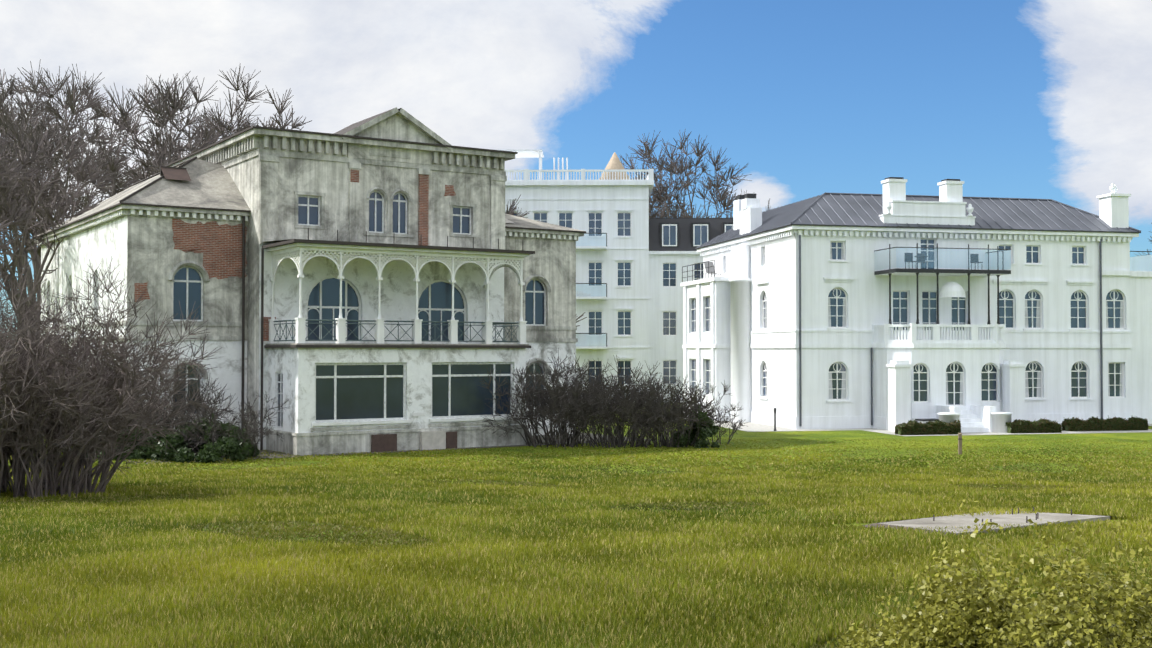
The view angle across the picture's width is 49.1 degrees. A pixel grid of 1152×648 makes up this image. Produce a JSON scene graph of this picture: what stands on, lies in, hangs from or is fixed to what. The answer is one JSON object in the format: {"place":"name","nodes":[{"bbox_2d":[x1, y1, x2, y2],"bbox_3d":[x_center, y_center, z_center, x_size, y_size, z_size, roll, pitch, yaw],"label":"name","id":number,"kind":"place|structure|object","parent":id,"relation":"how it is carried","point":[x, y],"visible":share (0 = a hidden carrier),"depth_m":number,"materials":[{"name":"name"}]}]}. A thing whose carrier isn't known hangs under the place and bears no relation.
{"place":"outdoors","nodes":[
{"label":"outdoors","id":0,"kind":"place"},
{"bbox_2d":[0,403,1151,647],"bbox_3d":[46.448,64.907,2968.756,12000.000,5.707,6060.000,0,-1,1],"label":"lawn","id":1,"kind":"structure","parent":0,"point":[848,437],"depth_m":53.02,"materials":[{"name":"green plant"}]},
{"bbox_2d":[0,379,29,457],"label":"bare bush","id":2,"kind":"object","parent":1,"relation":"on","point":[6,442],"visible":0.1,"depth_m":28.87,"materials":[{"name":"brown plant"}]},
{"bbox_2d":[0,143,43,265],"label":"tree","id":3,"kind":"object","parent":1,"relation":"on","point":[12,212],"visible":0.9,"depth_m":60.91,"materials":[{"name":"brown plant"}]},
{"bbox_2d":[0,119,81,336],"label":"tree","id":4,"kind":"object","parent":1,"relation":"on","point":[13,266],"visible":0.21,"depth_m":69.67,"materials":[{"name":"brown plant"}]},
{"bbox_2d":[0,137,85,276],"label":"tree","id":5,"kind":"object","parent":1,"relation":"on","point":[62,203],"visible":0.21,"depth_m":71.04,"materials":[{"name":"brown plant"}]},
{"bbox_2d":[0,121,109,334],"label":"tree","id":6,"kind":"object","parent":1,"relation":"on","point":[83,173],"visible":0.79,"depth_m":63.53,"materials":[{"name":"brown plant"}]},
{"bbox_2d":[0,68,120,324],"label":"tree","id":7,"kind":"object","parent":1,"relation":"on","point":[72,104],"visible":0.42,"depth_m":80.62,"materials":[{"name":"brown plant"}]},
{"bbox_2d":[0,299,129,486],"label":"bare bush","id":8,"kind":"object","parent":1,"relation":"on","point":[22,348],"depth_m":32.87,"materials":[{"name":"brown plant"}]},
{"bbox_2d":[0,79,131,253],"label":"tree","id":9,"kind":"object","parent":1,"relation":"on","point":[80,206],"visible":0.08,"depth_m":97.77,"materials":[{"name":"brown plant"}]},
{"bbox_2d":[0,104,142,329],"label":"tree","id":10,"kind":"object","parent":1,"relation":"on","point":[106,163],"visible":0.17,"depth_m":87.90,"materials":[{"name":"brown plant"}]},
{"bbox_2d":[0,64,155,235],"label":"tree","id":11,"kind":"object","parent":1,"relation":"on","point":[90,94],"visible":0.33,"depth_m":94.00,"materials":[{"name":"brown plant"}]},
{"bbox_2d":[0,256,220,499],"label":"bare bush","id":12,"kind":"object","parent":1,"relation":"on","point":[38,369],"visible":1,"depth_m":29.49,"materials":[{"name":"brown plant"}]},
{"bbox_2d":[8,59,226,196],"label":"tree","id":13,"kind":"object","parent":1,"relation":"on","point":[158,110],"visible":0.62,"depth_m":89.14,"materials":[{"name":"brown plant"}]},
{"bbox_2d":[93,74,229,198],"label":"tree","id":14,"kind":"object","parent":1,"relation":"on","point":[133,150],"visible":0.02,"depth_m":103.16,"materials":[{"name":"brown plant"}]},
{"bbox_2d":[105,367,235,452],"bbox_3d":[-16.406,3.318,50.181,5.569,3.939,5.932,0,-1,-18],"label":"bush","id":15,"kind":"object","parent":1,"relation":"on","point":[191,411],"visible":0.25,"depth_m":49.47,"materials":[{"name":"brown plant"}]},
{"bbox_2d":[102,88,269,197],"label":"tree","id":16,"kind":"object","parent":1,"relation":"on","point":[194,127],"visible":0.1,"depth_m":95.54,"materials":[{"name":"brown plant"}]},
{"bbox_2d":[145,85,311,172],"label":"tree","id":17,"kind":"object","parent":1,"relation":"on","point":[295,125],"visible":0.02,"depth_m":77.07,"materials":[{"name":"brown plant"}]},
{"bbox_2d":[177,382,289,457],"bbox_3d":[-13.309,3.678,48.339,3.988,3.129,4.254,-1,-1,34],"label":"bush","id":18,"kind":"object","parent":1,"relation":"on","point":[251,431],"visible":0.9,"depth_m":47.81,"materials":[{"name":"brown plant"}]},
{"bbox_2d":[195,66,303,137],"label":"tree","id":19,"kind":"object","parent":1,"relation":"on","point":[221,124],"visible":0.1,"depth_m":81.78,"materials":[{"name":"brown plant"}]},
{"bbox_2d":[43,432,644,463],"bbox_3d":[-12.814,5.475,62.641,23.500,0.001,24.700,1,-1,-33],"label":"villa apron","id":20,"kind":"object","parent":1,"relation":"on","point":[536,443],"depth_m":52.34,"materials":[{"name":"grey concrete"}]},
{"bbox_2d":[86,425,170,459],"bbox_3d":[-17.277,4.503,49.275,3.706,1.569,3.762,0,-1,18],"label":"green bush","id":21,"kind":"object","parent":20,"relation":"on","point":[137,453],"visible":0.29,"depth_m":48.03,"materials":[{"name":"green plant"}]},
{"bbox_2d":[151,413,259,462],"bbox_3d":[-14.204,4.344,48.392,3.993,1.830,4.256,0,-1,1],"label":"green bush","id":22,"kind":"object","parent":20,"relation":"on","point":[229,446],"visible":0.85,"depth_m":47.20,"materials":[{"name":"green plant"}]},
{"bbox_2d":[34,107,585,454],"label":"building","id":23,"kind":"structure","parent":20,"relation":"on","point":[395,279],"depth_m":53.98,"materials":[{"name":"paint"}]},
{"bbox_2d":[505,195,529,217],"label":"tree","id":24,"kind":"object","parent":1,"relation":"on","point":[511,210],"visible":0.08,"depth_m":98.70,"materials":[{"name":"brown plant"}]},
{"bbox_2d":[479,348,628,447],"bbox_3d":[-1.369,3.222,55.288,7.884,4.353,6.323,0,-1,1],"label":"bush","id":25,"kind":"object","parent":1,"relation":"on","point":[530,415],"visible":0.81,"depth_m":54.31,"materials":[{"name":"brown plant"}]},
{"bbox_2d":[576,312,586,326],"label":"tree","id":26,"kind":"object","parent":1,"relation":"on","point":[579,317],"depth_m":82.17,"materials":[{"name":"brown plant"}]},
{"bbox_2d":[502,150,732,402],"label":"building","id":27,"kind":"structure","parent":1,"relation":"on","point":[632,258],"depth_m":100.01,"materials":[{"name":"white paint"}]},
{"bbox_2d":[536,355,700,448],"bbox_3d":[1.928,3.359,55.268,7.169,4.078,6.620,0,-1,1],"label":"bush","id":28,"kind":"object","parent":1,"relation":"on","point":[618,429],"visible":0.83,"depth_m":53.97,"materials":[{"name":"brown plant"}]},
{"bbox_2d":[609,375,731,446],"bbox_3d":[3.812,3.756,55.128,5.937,3.275,5.063,0,-1,13],"label":"bush","id":29,"kind":"object","parent":1,"relation":"on","point":[681,410],"visible":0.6,"depth_m":54.10,"materials":[{"name":"brown plant"}]},
{"bbox_2d":[619,130,751,217],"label":"tree","id":30,"kind":"object","parent":1,"relation":"on","point":[658,213],"visible":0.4,"depth_m":120.97,"materials":[{"name":"brown plant"}]},
{"bbox_2d":[673,404,719,447],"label":"green bush","id":31,"kind":"object","parent":1,"relation":"on","point":[711,430],"visible":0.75,"depth_m":54.16,"materials":[{"name":"green plant"}]},
{"bbox_2d":[644,129,769,217],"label":"tree","id":32,"kind":"object","parent":1,"relation":"on","point":[698,154],"visible":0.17,"depth_m":129.10,"materials":[{"name":"brown plant"}]},
{"bbox_2d":[674,396,747,444],"bbox_3d":[6.141,4.238,56.447,3.581,2.358,3.738,1,-1,-28],"label":"bush","id":33,"kind":"object","parent":1,"relation":"on","point":[734,426],"visible":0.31,"depth_m":56.26,"materials":[{"name":"brown plant"}]},
{"bbox_2d":[773,408,776,430],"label":"bollard lamp","id":34,"kind":"object","parent":1,"relation":"on","point":[774,419],"visible":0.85,"depth_m":65.19,"materials":[{"name":"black metal"}]},
{"bbox_2d":[895,420,960,434],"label":"hedge","id":35,"kind":"object","parent":1,"relation":"on","point":[915,427],"depth_m":62.25,"materials":[{"name":"green plant"}]},
{"bbox_2d":[958,433,961,453],"bbox_3d":[15.394,4.847,50.498,0.140,0.960,0.140,0,-1,1],"label":"wood post","id":36,"kind":"object","parent":1,"relation":"on","point":[959,443],"visible":0.85,"depth_m":50.44,"materials":[{"name":"wood"}]},
{"bbox_2d":[862,507,1115,534],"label":"concrete slab","id":37,"kind":"structure","parent":1,"relation":"on","point":[965,520],"depth_m":22.19,"materials":[{"name":"concrete"}]},
{"bbox_2d":[827,499,1151,647],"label":"bush","id":38,"kind":"object","parent":1,"relation":"on","point":[978,611],"depth_m":5.98,"materials":[{"name":"green plant"}]},
{"bbox_2d":[1005,418,1061,432],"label":"hedge","id":39,"kind":"object","parent":1,"relation":"on","point":[1041,425],"depth_m":63.50,"materials":[{"name":"green plant"}]},
{"bbox_2d":[1061,416,1148,430],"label":"hedge","id":40,"kind":"object","parent":1,"relation":"on","point":[1092,423],"depth_m":65.30,"materials":[{"name":"green plant"}]},
{"bbox_2d":[0,0,1151,339],"label":"sky","id":41,"kind":"structure","parent":0,"point":[1033,99],"materials":[{"name":"blue"}]},
{"bbox_2d":[685,418,1151,435],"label":"path","id":42,"kind":"structure","parent":0,"point":[752,427],"depth_m":65.50,"materials":[{"name":"white concrete"}]},
{"bbox_2d":[680,177,1151,432],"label":"white villa","id":43,"kind":"object","parent":42,"relation":"on","point":[892,306],"visible":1,"depth_m":69.12,"materials":[{"name":"paint"}]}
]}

